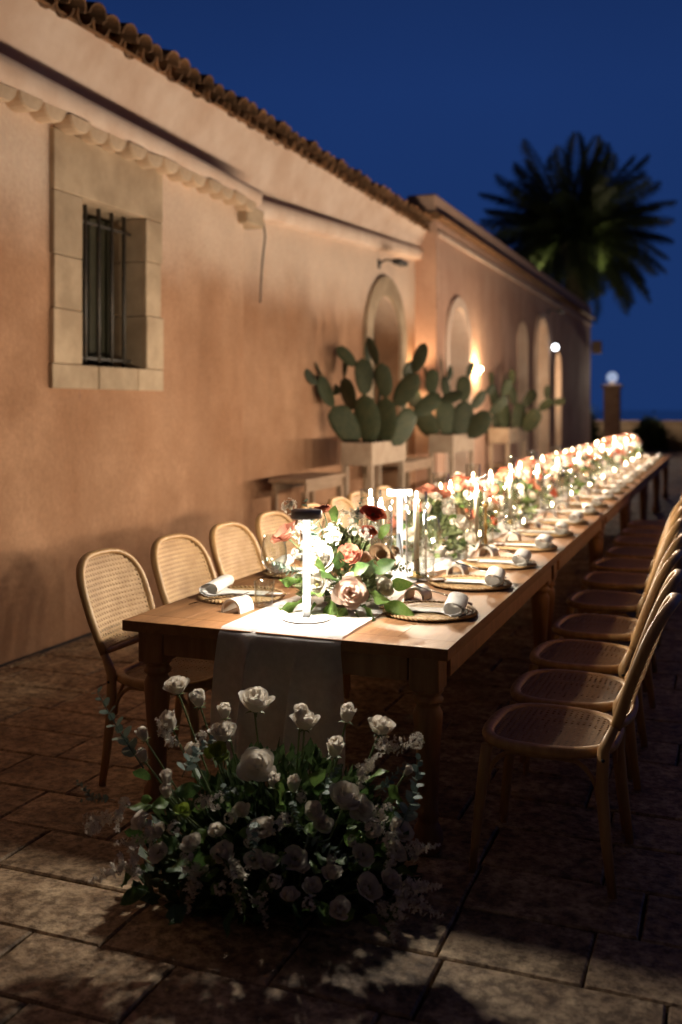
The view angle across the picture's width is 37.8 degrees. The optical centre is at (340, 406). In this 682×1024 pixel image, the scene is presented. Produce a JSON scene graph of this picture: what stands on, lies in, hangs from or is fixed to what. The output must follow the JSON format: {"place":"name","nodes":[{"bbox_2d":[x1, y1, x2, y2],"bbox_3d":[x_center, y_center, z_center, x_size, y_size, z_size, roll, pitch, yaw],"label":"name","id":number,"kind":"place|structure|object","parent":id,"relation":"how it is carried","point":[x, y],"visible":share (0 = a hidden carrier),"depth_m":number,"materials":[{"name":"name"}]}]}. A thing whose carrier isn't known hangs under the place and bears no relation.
{"place":"outdoors","nodes":[
{"label":"outdoors","id":0,"kind":"place"},
{"bbox_2d":[0,437,681,1023],"bbox_3d":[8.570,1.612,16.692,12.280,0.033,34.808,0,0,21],"label":"paving","id":1,"kind":"structure","parent":0,"point":[532,922],"depth_m":3.28,"materials":[{"name":"stone"}]},
{"bbox_2d":[76,548,213,797],"bbox_3d":[-0.791,1.122,4.352,0.678,0.960,0.508,0,0,22],"label":"dining chair","id":2,"kind":"object","parent":1,"relation":"on","point":[123,676],"visible":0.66,"depth_m":4.33,"materials":[{"name":"wicker"}]},
{"bbox_2d":[150,533,215,744],"bbox_3d":[-0.569,1.122,4.860,0.678,0.960,0.508,0,0,25],"label":"dining chair","id":3,"kind":"object","parent":1,"relation":"on","point":[157,547],"visible":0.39,"depth_m":4.95,"materials":[{"name":"wicker"}]},
{"bbox_2d":[0,0,431,664],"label":"farmhouse","id":4,"kind":"object","parent":1,"relation":"on","point":[148,188],"visible":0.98,"depth_m":7.77,"materials":[{"name":"paint"}]},
{"bbox_2d":[49,127,163,390],"bbox_3d":[-1.868,-0.990,7.326,0.459,1.736,1.386,0,0,21],"label":"window","id":5,"kind":"structure","parent":4,"relation":"in","point":[105,314],"depth_m":7.39,"materials":[{"name":"stone"}]},
{"bbox_2d":[259,224,265,302],"bbox_3d":[-0.755,-1.422,9.656,0.052,0.805,0.294,0,0,-9],"label":"cable","id":6,"kind":"object","parent":4,"relation":"hanging from","point":[262,262],"visible":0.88,"depth_m":9.73,"materials":[{"name":"metal"}]},
{"bbox_2d":[363,276,406,523],"bbox_3d":[0.438,-0.080,13.559,0.430,3.360,1.720,0,0,21],"label":"arched door","id":7,"kind":"structure","parent":4,"relation":"in","point":[384,322],"depth_m":14.04,"materials":[{"name":"paint"}]},
{"bbox_2d":[378,258,407,268],"bbox_3d":[0.665,-1.901,13.203,0.370,0.122,0.340,0,0,21],"label":"wall floodlight","id":8,"kind":"object","parent":4,"relation":"attached to","point":[400,262],"depth_m":13.18,"materials":[{"name":"black metal"}]},
{"bbox_2d":[76,675,443,943],"bbox_3d":[-0.245,1.230,3.149,1.075,0.743,0.757,0,0,-1],"label":"floor flower arrangement","id":9,"kind":"object","parent":1,"relation":"on","point":[248,842],"visible":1,"depth_m":3.07,"materials":[{"name":"white plant"}]},
{"bbox_2d":[209,522,348,698],"bbox_3d":[-0.356,1.122,5.387,0.678,0.960,0.508,0,0,23],"label":"dining chair","id":10,"kind":"object","parent":1,"relation":"on","point":[217,556],"visible":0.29,"depth_m":5.50,"materials":[{"name":"wicker"}]},
{"bbox_2d":[255,511,350,690],"bbox_3d":[-0.159,1.122,5.957,0.678,0.960,0.508,0,0,25],"label":"dining chair","id":11,"kind":"object","parent":1,"relation":"on","point":[283,517],"visible":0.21,"depth_m":6.02,"materials":[{"name":"wicker"}]},
{"bbox_2d":[268,472,344,557],"bbox_3d":[-0.330,1.150,10.076,0.397,0.900,1.050,0,0,21],"label":"console table","id":12,"kind":"object","parent":1,"relation":"on","point":[311,482],"visible":0.6,"depth_m":9.82,"materials":[{"name":"brown wood"}]},
{"bbox_2d":[300,503,332,540],"bbox_3d":[0.080,1.122,6.487,0.678,0.960,0.508,0,0,19],"label":"dining chair","id":13,"kind":"object","parent":1,"relation":"on","point":[328,518],"visible":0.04,"depth_m":6.65,"materials":[{"name":"wicker"}]},
{"bbox_2d":[122,542,560,856],"bbox_3d":[0.205,1.220,4.843,1.320,0.760,2.498,0,0,21],"label":"dining table","id":14,"kind":"object","parent":1,"relation":"on","point":[425,658],"visible":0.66,"depth_m":3.86,"materials":[{"name":"brown wood"}]},
{"bbox_2d":[221,594,253,613],"bbox_3d":[-0.425,0.810,4.089,0.092,0.058,0.110,0,0,25],"label":"cutlery rest","id":15,"kind":"object","parent":14,"relation":"on","point":[243,603],"visible":0.99,"depth_m":4.07,"materials":[{"name":"ceramic"}]},
{"bbox_2d":[197,585,283,603],"bbox_3d":[-0.439,0.828,4.386,0.388,0.015,0.388,0,0,-35],"label":"placemat","id":16,"kind":"object","parent":14,"relation":"on","point":[262,598],"visible":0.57,"depth_m":4.35,"materials":[{"name":"wicker"}]},
{"bbox_2d":[199,574,269,596],"bbox_3d":[-0.457,0.794,4.404,0.276,0.060,0.236,0,0,11],"label":"napkin","id":17,"kind":"object","parent":16,"relation":"on","point":[219,585],"visible":0.98,"depth_m":4.38,"materials":[{"name":"fabric"}]},
{"bbox_2d":[254,579,273,607],"bbox_3d":[-0.322,0.782,4.158,0.084,0.106,0.084,0,0,21],"label":"tumbler","id":18,"kind":"object","parent":14,"relation":"on","point":[263,603],"visible":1,"depth_m":4.15,"materials":[{"name":"clear glass"}]},
{"bbox_2d":[262,564,336,577],"bbox_3d":[-0.202,0.828,4.997,0.388,0.015,0.388,0,0,2],"label":"placemat","id":19,"kind":"object","parent":14,"relation":"on","point":[266,572],"visible":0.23,"depth_m":4.93,"materials":[{"name":"wicker"}]},
{"bbox_2d":[268,554,302,572],"bbox_3d":[-0.207,0.794,5.023,0.276,0.060,0.236,0,0,9],"label":"napkin","id":20,"kind":"object","parent":19,"relation":"on","point":[283,558],"visible":0.64,"depth_m":5.00,"materials":[{"name":"fabric"}]},
{"bbox_2d":[404,583,431,600],"bbox_3d":[0.336,0.810,4.345,0.092,0.058,0.110,0,0,24],"label":"cutlery rest","id":21,"kind":"object","parent":14,"relation":"on","point":[424,594],"visible":0.91,"depth_m":4.32,"materials":[{"name":"ceramic"}]},
{"bbox_2d":[210,455,636,776],"bbox_3d":[2.313,1.060,10.243,0.527,0.543,14.299,0,0,21],"label":"table runner","id":22,"kind":"object","parent":14,"relation":"on","point":[288,672],"visible":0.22,"depth_m":3.66,"materials":[{"name":"fabric"}]},
{"bbox_2d":[282,508,330,623],"bbox_3d":[-0.135,0.618,3.897,0.192,0.426,0.192,0,0,21],"label":"table lamp","id":23,"kind":"object","parent":22,"relation":"on","point":[306,516],"visible":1,"depth_m":3.88,"materials":[{"name":"white metal"}]},
{"bbox_2d":[266,497,429,621],"bbox_3d":[0.049,0.654,4.141,0.654,0.560,0.556,0,0,21],"label":"flower arrangement","id":24,"kind":"object","parent":22,"relation":"on","point":[336,549],"visible":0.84,"depth_m":4.03,"materials":[{"name":"plant"}]},
{"bbox_2d":[371,499,391,579],"bbox_3d":[0.194,0.637,4.773,0.105,0.379,0.105,0,0,21],"label":"hurricane glass","id":25,"kind":"object","parent":22,"relation":"on","point":[391,526],"visible":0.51,"depth_m":4.76,"materials":[{"name":"clear glass"}]},
{"bbox_2d":[377,505,383,576],"bbox_3d":[0.194,0.629,4.773,0.064,0.386,0.064,0,0,21],"label":"candle","id":26,"kind":"object","parent":25,"relation":"in","point":[381,522],"visible":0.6,"depth_m":4.76,"materials":[{"name":"wax"}]},
{"bbox_2d":[386,488,412,577],"bbox_3d":[0.289,0.618,4.907,0.192,0.426,0.192,0,0,21],"label":"table lamp","id":27,"kind":"object","parent":22,"relation":"on","point":[399,493],"visible":0.78,"depth_m":4.89,"materials":[{"name":"white metal"}]},
{"bbox_2d":[405,490,426,579],"bbox_3d":[0.363,0.617,4.793,0.105,0.419,0.105,0,0,21],"label":"hurricane glass","id":28,"kind":"object","parent":22,"relation":"on","point":[406,538],"visible":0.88,"depth_m":4.78,"materials":[{"name":"clear glass"}]},
{"bbox_2d":[410,498,422,577],"bbox_3d":[0.363,0.614,4.793,0.064,0.416,0.064,0,0,21],"label":"candle","id":29,"kind":"object","parent":28,"relation":"in","point":[416,534],"visible":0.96,"depth_m":4.78,"materials":[{"name":"wax"}]},
{"bbox_2d":[388,483,476,559],"bbox_3d":[0.480,0.639,5.560,0.471,0.429,0.531,0,0,-23],"label":"flower arrangement","id":30,"kind":"object","parent":22,"relation":"on","point":[440,501],"visible":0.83,"depth_m":5.46,"materials":[{"name":"plant"}]},
{"bbox_2d":[430,472,501,535],"bbox_3d":[0.807,0.639,6.488,0.471,0.423,0.503,0,0,21],"label":"flower arrangement","id":31,"kind":"object","parent":22,"relation":"on","point":[460,483],"visible":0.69,"depth_m":6.41,"materials":[{"name":"plant"}]},
{"bbox_2d":[468,486,484,543],"bbox_3d":[0.820,0.657,6.024,0.105,0.339,0.105,0,0,21],"label":"hurricane glass","id":32,"kind":"object","parent":22,"relation":"on","point":[468,511],"visible":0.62,"depth_m":6.00,"materials":[{"name":"clear glass"}]},
{"bbox_2d":[474,490,481,542],"bbox_3d":[0.820,0.644,6.024,0.064,0.356,0.064,0,0,21],"label":"candle","id":33,"kind":"object","parent":32,"relation":"in","point":[476,512],"visible":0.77,"depth_m":6.01,"materials":[{"name":"wax"}]},
{"bbox_2d":[503,475,515,524],"bbox_3d":[1.190,0.657,6.998,0.105,0.339,0.105,0,0,21],"label":"hurricane glass","id":34,"kind":"object","parent":22,"relation":"on","point":[503,502],"visible":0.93,"depth_m":6.99,"materials":[{"name":"clear glass"}]},
{"bbox_2d":[506,478,514,523],"bbox_3d":[1.190,0.644,6.998,0.064,0.356,0.064,0,0,21],"label":"candle","id":35,"kind":"object","parent":34,"relation":"in","point":[510,520],"visible":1,"depth_m":6.99,"materials":[{"name":"wax"}]},
{"bbox_2d":[486,467,540,520],"bbox_3d":[1.262,0.659,7.387,0.453,0.422,0.505,0,0,21],"label":"flower arrangement","id":36,"kind":"object","parent":22,"relation":"on","point":[521,479],"visible":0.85,"depth_m":7.31,"materials":[{"name":"plant"}]},
{"bbox_2d":[507,457,556,503],"bbox_3d":[1.611,0.649,8.543,0.466,0.432,0.514,0,0,-19],"label":"flower arrangement","id":37,"kind":"object","parent":22,"relation":"on","point":[526,464],"visible":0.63,"depth_m":8.45,"materials":[{"name":"plant"}]},
{"bbox_2d":[540,451,586,493],"bbox_3d":[2.080,0.639,9.575,0.531,0.429,0.471,0,0,-8],"label":"flower arrangement","id":38,"kind":"object","parent":22,"relation":"on","point":[562,459],"visible":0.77,"depth_m":9.51,"materials":[{"name":"plant"}]},
{"bbox_2d":[552,446,595,483],"bbox_3d":[2.512,0.639,10.727,0.471,0.423,0.503,0,0,17],"label":"flower arrangement","id":39,"kind":"object","parent":22,"relation":"on","point":[583,455],"visible":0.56,"depth_m":10.63,"materials":[{"name":"plant"}]},
{"bbox_2d":[574,444,605,475],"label":"flower arrangement","id":40,"kind":"object","parent":22,"relation":"on","point":[597,460],"visible":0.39,"depth_m":11.76,"materials":[{"name":"plant"}]},
{"bbox_2d":[591,440,623,469],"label":"flower arrangement","id":41,"kind":"object","parent":22,"relation":"on","point":[609,449],"visible":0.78,"depth_m":12.93,"materials":[{"name":"plant"}]},
{"bbox_2d":[599,436,625,464],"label":"flower arrangement","id":42,"kind":"object","parent":22,"relation":"on","point":[613,440],"visible":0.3,"depth_m":14.21,"materials":[{"name":"plant"}]},
{"bbox_2d":[615,434,638,459],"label":"flower arrangement","id":43,"kind":"object","parent":22,"relation":"on","point":[630,444],"visible":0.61,"depth_m":15.38,"materials":[{"name":"plant"}]},
{"bbox_2d":[622,434,641,455],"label":"flower arrangement","id":44,"kind":"object","parent":22,"relation":"on","point":[637,440],"visible":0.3,"depth_m":16.60,"materials":[{"name":"plant"}]},
{"bbox_2d":[382,600,477,621],"bbox_3d":[0.361,0.828,4.043,0.388,0.015,0.388,0,0,-31],"label":"placemat","id":45,"kind":"object","parent":14,"relation":"on","point":[470,611],"visible":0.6,"depth_m":3.97,"materials":[{"name":"wicker"}]},
{"bbox_2d":[408,591,468,617],"bbox_3d":[0.369,0.794,4.018,0.276,0.060,0.236,0,0,11],"label":"napkin","id":46,"kind":"object","parent":45,"relation":"on","point":[455,604],"visible":0.96,"depth_m":3.99,"materials":[{"name":"fabric"}]},
{"bbox_2d":[446,561,468,575],"bbox_3d":[0.582,0.810,4.979,0.092,0.058,0.110,0,0,19],"label":"cutlery rest","id":47,"kind":"object","parent":14,"relation":"on","point":[464,570],"visible":0.91,"depth_m":4.95,"materials":[{"name":"ceramic"}]},
{"bbox_2d":[430,574,512,590],"bbox_3d":[0.611,0.828,4.687,0.388,0.015,0.388,0,0,-8],"label":"placemat","id":48,"kind":"object","parent":14,"relation":"on","point":[506,583],"visible":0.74,"depth_m":4.63,"materials":[{"name":"wicker"}]},
{"bbox_2d":[445,566,505,586],"bbox_3d":[0.627,0.794,4.670,0.276,0.060,0.236,0,0,12],"label":"napkin","id":49,"kind":"object","parent":48,"relation":"on","point":[497,578],"visible":1,"depth_m":4.65,"materials":[{"name":"fabric"}]},
{"bbox_2d":[478,491,489,551],"bbox_3d":[0.830,0.658,5.706,0.090,0.343,0.090,0,0,21],"label":"candlestick","id":50,"kind":"object","parent":14,"relation":"on","point":[485,505],"visible":0.84,"depth_m":5.70,"materials":[{"name":"gold metal"}]},
{"bbox_2d":[477,545,498,556],"bbox_3d":[0.825,0.810,5.581,0.092,0.058,0.110,0,0,27],"label":"cutlery rest","id":51,"kind":"object","parent":14,"relation":"on","point":[494,552],"visible":0.9,"depth_m":5.56,"materials":[{"name":"ceramic"}]},
{"bbox_2d":[463,556,536,568],"bbox_3d":[0.844,0.828,5.286,0.388,0.015,0.388,0,0,-4],"label":"placemat","id":52,"kind":"object","parent":14,"relation":"on","point":[531,563],"visible":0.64,"depth_m":5.23,"materials":[{"name":"wicker"}]},
{"bbox_2d":[479,549,531,565],"bbox_3d":[0.862,0.794,5.267,0.276,0.060,0.236,0,0,15],"label":"napkin","id":53,"kind":"object","parent":52,"relation":"on","point":[525,554],"visible":1,"depth_m":5.25,"materials":[{"name":"fabric"}]},
{"bbox_2d":[327,497,361,529],"bbox_3d":[0.256,1.122,6.957,0.678,0.960,0.508,0,0,20],"label":"dining chair","id":54,"kind":"object","parent":1,"relation":"on","point":[346,502],"visible":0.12,"depth_m":7.11,"materials":[{"name":"wicker"}]},
{"bbox_2d":[347,491,378,525],"bbox_3d":[0.396,1.122,7.410,0.678,0.960,0.508,0,0,23],"label":"dining chair","id":55,"kind":"object","parent":1,"relation":"on","point":[351,496],"visible":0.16,"depth_m":7.54,"materials":[{"name":"wicker"}]},
{"bbox_2d":[341,439,405,525],"bbox_3d":[0.383,0.995,11.328,0.360,1.210,1.200,0,0,21],"label":"planter trough","id":56,"kind":"object","parent":1,"relation":"on","point":[376,454],"visible":0.56,"depth_m":10.84,"materials":[{"name":"concrete"}]},
{"bbox_2d":[304,337,462,445],"bbox_3d":[0.514,-0.169,11.307,1.730,1.238,0.994,0,0,8],"label":"prickly pear","id":57,"kind":"object","parent":56,"relation":"in","point":[369,420],"visible":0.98,"depth_m":11.29,"materials":[{"name":"green plant"}]},
{"bbox_2d":[374,486,396,523],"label":"dining chair","id":58,"kind":"object","parent":1,"relation":"on","point":[377,494],"visible":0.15,"depth_m":8.02,"materials":[{"name":"wicker"}]},
{"bbox_2d":[374,457,433,523],"bbox_3d":[0.818,1.150,13.036,0.397,0.900,1.500,0,0,21],"label":"console table","id":59,"kind":"object","parent":1,"relation":"on","point":[414,463],"visible":0.37,"depth_m":13.16,"materials":[{"name":"brown wood"}]},
{"bbox_2d":[428,433,473,484],"bbox_3d":[1.621,1.000,14.522,0.360,1.200,1.250,0,0,21],"label":"planter trough","id":60,"kind":"object","parent":1,"relation":"on","point":[452,444],"visible":0.61,"depth_m":14.00,"materials":[{"name":"concrete"}]},
{"bbox_2d":[409,356,511,438],"bbox_3d":[1.521,-0.147,14.517,1.769,1.228,0.779,0,0,-9],"label":"prickly pear","id":61,"kind":"object","parent":60,"relation":"in","point":[458,419],"visible":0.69,"depth_m":14.50,"materials":[{"name":"green plant"}]},
{"bbox_2d":[352,508,607,658],"bbox_3d":[1.109,1.220,7.174,1.320,0.760,2.498,0,0,21],"label":"dining table","id":62,"kind":"object","parent":1,"relation":"on","point":[571,546],"visible":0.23,"depth_m":6.65,"materials":[{"name":"brown wood"}]},
{"bbox_2d":[504,531,520,540],"bbox_3d":[1.071,0.810,6.208,0.092,0.058,0.110,0,0,18],"label":"cutlery rest","id":63,"kind":"object","parent":62,"relation":"on","point":[518,536],"visible":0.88,"depth_m":6.17,"materials":[{"name":"ceramic"}]},
{"bbox_2d":[494,540,557,550],"bbox_3d":[1.088,0.828,5.916,0.388,0.015,0.388,0,0,-19],"label":"placemat","id":64,"kind":"object","parent":62,"relation":"on","point":[551,546],"visible":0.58,"depth_m":5.86,"materials":[{"name":"wicker"}]},
{"bbox_2d":[505,534,552,548],"bbox_3d":[1.107,0.794,5.904,0.276,0.060,0.236,0,0,17],"label":"napkin","id":65,"kind":"object","parent":64,"relation":"on","point":[546,538],"visible":1,"depth_m":5.89,"materials":[{"name":"fabric"}]},
{"bbox_2d":[517,528,573,536],"bbox_3d":[1.333,0.828,6.548,0.388,0.015,0.388,0,0,-19],"label":"placemat","id":66,"kind":"object","parent":62,"relation":"on","point":[567,533],"visible":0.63,"depth_m":6.50,"materials":[{"name":"wicker"}]},
{"bbox_2d":[527,521,568,534],"bbox_3d":[1.351,0.794,6.535,0.276,0.060,0.236,0,0,15],"label":"napkin","id":67,"kind":"object","parent":66,"relation":"on","point":[564,525],"visible":1,"depth_m":6.51,"materials":[{"name":"fabric"}]},
{"bbox_2d":[536,517,587,524],"bbox_3d":[1.589,0.828,7.207,0.388,0.015,0.388,0,0,18],"label":"placemat","id":68,"kind":"object","parent":62,"relation":"on","point":[582,521],"visible":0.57,"depth_m":7.18,"materials":[{"name":"wicker"}]},
{"bbox_2d":[543,511,583,522],"bbox_3d":[1.600,0.794,7.179,0.276,0.060,0.236,0,0,19],"label":"napkin","id":69,"kind":"object","parent":68,"relation":"on","point":[579,515],"visible":1,"depth_m":7.15,"materials":[{"name":"fabric"}]},
{"bbox_2d":[550,508,598,514],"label":"placemat","id":70,"kind":"object","parent":62,"relation":"on","point":[585,513],"visible":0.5,"depth_m":7.79,"materials":[{"name":"wicker"}]},
{"bbox_2d":[558,503,594,512],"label":"napkin","id":71,"kind":"object","parent":70,"relation":"on","point":[590,510],"visible":1,"depth_m":7.80,"materials":[{"name":"fabric"}]},
{"bbox_2d":[407,194,594,490],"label":"farmhouse wing","id":72,"kind":"structure","parent":1,"relation":"on","point":[485,300],"depth_m":18.43,"materials":[{"name":"beige paint"}]},
{"bbox_2d":[436,298,471,485],"bbox_3d":[1.712,-0.065,15.875,0.390,3.330,1.560,0,0,21],"label":"arched door","id":73,"kind":"structure","parent":72,"relation":"in","point":[458,338],"depth_m":16.38,"materials":[{"name":"paint"}]},
{"bbox_2d":[517,321,527,459],"bbox_3d":[3.658,-0.100,20.945,0.352,3.400,1.100,0,0,21],"label":"arched window","id":74,"kind":"structure","parent":72,"relation":"in","point":[522,339],"depth_m":21.40,"materials":[{"name":"paint"}]},
{"bbox_2d":[534,312,549,462],"bbox_3d":[4.349,-0.285,23.090,0.690,3.770,1.840,0,0,21],"label":"arched door","id":75,"kind":"structure","parent":72,"relation":"in","point":[541,342],"depth_m":23.72,"materials":[{"name":"paint"}]},
{"bbox_2d":[551,351,560,453],"bbox_3d":[5.246,0.100,25.316,0.552,3.000,1.000,0,0,21],"label":"arched door","id":76,"kind":"structure","parent":72,"relation":"in","point":[557,359],"depth_m":25.69,"materials":[{"name":"paint"}]},
{"bbox_2d":[590,341,601,353],"bbox_3d":[7.960,-1.850,31.128,0.370,0.400,0.200,0,0,21],"label":"wall bracket","id":77,"kind":"object","parent":72,"relation":"attached to","point":[596,347],"depth_m":31.02,"materials":[{"name":"black metal"}]},
{"bbox_2d":[489,426,525,476],"bbox_3d":[3.058,0.990,18.227,0.360,1.220,1.600,0,0,21],"label":"planter trough","id":78,"kind":"object","parent":1,"relation":"on","point":[505,436],"visible":0.69,"depth_m":17.55,"materials":[{"name":"stone"}]},
{"bbox_2d":[489,369,564,431],"bbox_3d":[3.147,-0.111,18.134,1.763,1.138,0.619,0,0,4],"label":"prickly pear","id":79,"kind":"object","parent":78,"relation":"in","point":[529,420],"visible":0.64,"depth_m":18.19,"materials":[{"name":"green plant"}]},
{"bbox_2d":[481,487,634,557],"bbox_3d":[2.014,1.220,9.505,1.320,0.760,2.498,0,0,21],"label":"dining table","id":80,"kind":"object","parent":1,"relation":"on","point":[620,504],"visible":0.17,"depth_m":9.10,"materials":[{"name":"brown wood"}]},
{"bbox_2d":[561,501,607,506],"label":"placemat","id":81,"kind":"object","parent":80,"relation":"on","point":[601,504],"visible":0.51,"depth_m":8.42,"materials":[{"name":"wicker"}]},
{"bbox_2d":[572,496,603,505],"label":"napkin","id":82,"kind":"object","parent":81,"relation":"on","point":[599,498],"visible":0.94,"depth_m":8.38,"materials":[{"name":"fabric"}]},
{"bbox_2d":[576,495,616,499],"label":"placemat","id":83,"kind":"object","parent":80,"relation":"on","point":[613,497],"visible":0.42,"depth_m":9.07,"materials":[{"name":"wicker"}]},
{"bbox_2d":[583,489,623,493],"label":"placemat","id":84,"kind":"object","parent":80,"relation":"on","point":[620,491],"visible":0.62,"depth_m":9.71,"materials":[{"name":"wicker"}]},
{"bbox_2d":[469,592,681,898],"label":"dining chair","id":85,"kind":"object","parent":1,"relation":"on","point":[612,741],"visible":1,"depth_m":3.41,"materials":[{"name":"brown wood"}]},
{"bbox_2d":[478,131,678,323],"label":"palm tree","id":86,"kind":"object","parent":1,"relation":"on","point":[581,237],"visible":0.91,"depth_m":43.24,"materials":[{"name":"green plant"}]},
{"bbox_2d":[499,569,681,832],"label":"dining chair","id":87,"kind":"object","parent":1,"relation":"on","point":[534,688],"visible":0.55,"depth_m":4.02,"materials":[{"name":"wood"}]},
{"bbox_2d":[591,406,602,448],"bbox_3d":[8.694,0.701,36.287,1.653,1.946,1.727,0,0,21],"label":"shrub","id":88,"kind":"object","parent":1,"relation":"on","point":[594,435],"visible":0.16,"depth_m":36.05,"materials":[{"name":"green plant"}]},
{"bbox_2d":[520,550,681,778],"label":"dining chair","id":89,"kind":"object","parent":1,"relation":"on","point":[543,651],"visible":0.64,"depth_m":4.46,"materials":[{"name":"wood"}]},
{"bbox_2d":[552,471,651,527],"bbox_3d":[2.918,1.220,11.836,1.320,0.760,2.498,0,0,21],"label":"dining table","id":90,"kind":"object","parent":1,"relation":"on","point":[640,485],"visible":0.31,"depth_m":12.12,"materials":[{"name":"brown wood"}]},
{"bbox_2d":[601,382,622,438],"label":"gate pillar","id":91,"kind":"structure","parent":1,"relation":"on","point":[612,409],"depth_m":34.57,"materials":[{"name":"brown stone"}]},
{"bbox_2d":[551,533,681,732],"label":"dining chair","id":92,"kind":"object","parent":1,"relation":"on","point":[564,625],"visible":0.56,"depth_m":5.13,"materials":[{"name":"wood"}]},
{"bbox_2d":[562,518,681,691],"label":"dining chair","id":93,"kind":"object","parent":1,"relation":"on","point":[582,605],"visible":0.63,"depth_m":5.73,"materials":[{"name":"wood"}]},
{"bbox_2d":[580,506,681,644],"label":"dining chair","id":94,"kind":"object","parent":1,"relation":"on","point":[589,579],"visible":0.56,"depth_m":6.45,"materials":[{"name":"wicker"}]},
{"bbox_2d":[591,500,681,624],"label":"dining chair","id":95,"kind":"object","parent":1,"relation":"on","point":[606,564],"visible":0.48,"depth_m":7.08,"materials":[{"name":"wood"}]},
{"bbox_2d":[621,461,662,519],"bbox_3d":[3.822,1.220,14.167,1.320,0.760,2.498,0,0,21],"label":"dining table","id":96,"kind":"object","parent":1,"relation":"on","point":[655,471],"visible":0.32,"depth_m":14.98,"materials":[{"name":"brown wood"}]},
{"bbox_2d":[604,516,681,601],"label":"dining chair","id":97,"kind":"object","parent":1,"relation":"on","point":[648,553],"visible":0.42,"depth_m":7.77,"materials":[{"name":"wood"}]},
{"bbox_2d":[613,498,681,591],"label":"dining chair","id":98,"kind":"object","parent":1,"relation":"on","point":[633,540],"visible":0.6,"depth_m":8.40,"materials":[{"name":"wicker"}]},
{"bbox_2d":[620,527,677,569],"bbox_3d":[2.877,1.122,9.016,0.678,0.960,0.508,0,0,24],"label":"dining chair","id":99,"kind":"object","parent":1,"relation":"on","point":[648,532],"visible":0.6,"depth_m":9.07,"materials":[{"name":"wood"}]},
{"bbox_2d":[630,410,670,450],"bbox_3d":[11.060,0.844,35.743,1.517,1.530,1.495,0,0,21],"label":"shrub","id":100,"kind":"object","parent":1,"relation":"on","point":[645,429],"visible":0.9,"depth_m":35.42,"materials":[{"name":"green plant"}]},
{"bbox_2d":[636,454,671,508],"bbox_3d":[4.726,1.220,16.498,1.320,0.760,2.498,0,0,21],"label":"dining table","id":101,"kind":"object","parent":1,"relation":"on","point":[665,466],"visible":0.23,"depth_m":17.32,"materials":[{"name":"brown wood"}]},
{"bbox_2d":[627,520,681,568],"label":"dining chair","id":102,"kind":"object","parent":1,"relation":"on","point":[646,524],"visible":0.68,"depth_m":9.71,"materials":[{"name":"wood"}]},
{"bbox_2d":[86,0,681,409],"label":"sky","id":103,"kind":"structure","parent":0,"point":[441,98],"materials":[{"name":"blue"}]},
{"bbox_2d":[591,410,681,420],"bbox_3d":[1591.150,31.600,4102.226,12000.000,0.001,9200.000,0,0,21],"label":"sea","id":104,"kind":"structure","parent":0,"point":[662,415],"depth_m":3946.54,"materials":[{"name":"liquid"}]},
{"bbox_2d":[592,420,681,450],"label":"garden wall","id":105,"kind":"structure","parent":0,"point":[674,431],"depth_m":36.13,"materials":[{"name":"stone"}]},
{"bbox_3d":[1.976,0.657,9.089,0.105,0.339,0.105,0,0,21],"label":"hurricane glass","id":106,"kind":"object","parent":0,"visible":0},
{"bbox_2d":[556,461,559,496],"bbox_3d":[1.976,0.644,9.089,0.064,0.356,0.064,0,0,21],"label":"candle","id":107,"kind":"object","parent":106,"relation":"in","point":[557,475],"visible":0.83,"depth_m":9.08,"materials":[{"name":"wax"}]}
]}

